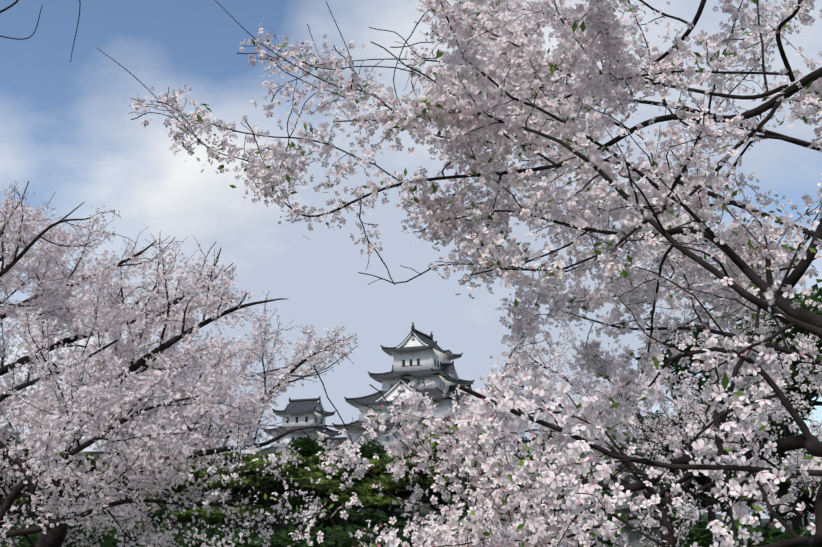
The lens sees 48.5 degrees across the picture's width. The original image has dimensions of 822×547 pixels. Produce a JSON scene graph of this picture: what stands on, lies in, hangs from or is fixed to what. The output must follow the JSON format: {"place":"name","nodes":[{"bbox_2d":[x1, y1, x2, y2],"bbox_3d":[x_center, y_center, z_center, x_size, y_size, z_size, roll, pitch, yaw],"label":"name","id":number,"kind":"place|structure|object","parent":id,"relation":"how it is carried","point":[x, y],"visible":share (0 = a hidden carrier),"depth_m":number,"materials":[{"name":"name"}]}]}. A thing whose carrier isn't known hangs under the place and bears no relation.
{"place":"outdoors","nodes":[
{"label":"outdoors","id":0,"kind":"place"},
{"bbox_2d":[0,279,821,530],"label":"broadleaf","id":1,"kind":"object","parent":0,"point":[308,446],"depth_m":66.95,"materials":[{"name":"plant"}]},
{"bbox_2d":[0,0,821,517],"label":"sky","id":2,"kind":"structure","parent":0,"point":[67,129],"materials":[{"name":"blue"}]},
{"bbox_2d":[13,448,814,532],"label":"bushes","id":3,"kind":"object","parent":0,"point":[366,492],"depth_m":47.50,"materials":[{"name":"green plant"}]},
{"bbox_2d":[14,475,815,531],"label":"stone wall","id":4,"kind":"structure","parent":0,"point":[424,512],"depth_m":146.27,"materials":[{"name":"grey stone"}]},
{"bbox_2d":[11,450,111,514],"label":"range","id":5,"kind":"structure","parent":4,"relation":"on","point":[96,453],"depth_m":212.39,"materials":[{"name":"tile"}]},
{"bbox_2d":[0,181,361,546],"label":"cherry tree","id":6,"kind":"object","parent":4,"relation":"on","point":[107,410],"depth_m":12.00,"materials":[{"name":"pink plant"}]},
{"bbox_2d":[247,437,346,454],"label":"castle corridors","id":7,"kind":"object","parent":4,"relation":"on","point":[341,439],"depth_m":239.67,"materials":[{"name":"tile"}]},
{"bbox_2d":[255,396,341,452],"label":"castle turret","id":8,"kind":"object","parent":4,"relation":"on","point":[303,413],"visible":0.6,"depth_m":242.31,"materials":[{"name":"paint"}]},
{"bbox_2d":[332,322,477,459],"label":"keep","id":9,"kind":"structure","parent":4,"relation":"on","point":[428,356],"depth_m":219.44,"materials":[{"name":"paint"}]},
{"bbox_2d":[0,0,821,546],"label":"cherry tree","id":10,"kind":"object","parent":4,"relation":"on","point":[484,92],"depth_m":3.36,"materials":[{"name":"pink plant"}]},
{"bbox_2d":[607,399,676,546],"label":"stone pagoda","id":11,"kind":"object","parent":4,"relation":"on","point":[634,537],"visible":0.21,"depth_m":25.90,"materials":[{"name":"grey stone"}]},
{"bbox_2d":[470,299,821,546],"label":"cherry","id":12,"kind":"object","parent":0,"point":[684,410],"depth_m":19.50,"materials":[{"name":"pink plant"}]},
{"bbox_2d":[761,518,814,520],"bbox_3d":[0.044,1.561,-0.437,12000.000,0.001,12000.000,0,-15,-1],"label":"ground","id":13,"kind":"structure","parent":0,"point":[813,519],"depth_m":5622.43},
{"bbox_2d":[0,505,813,546],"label":"shrubs","id":14,"kind":"object","parent":13,"relation":"on","point":[356,520],"visible":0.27,"depth_m":33.68,"materials":[{"name":"green plant"}]}
]}

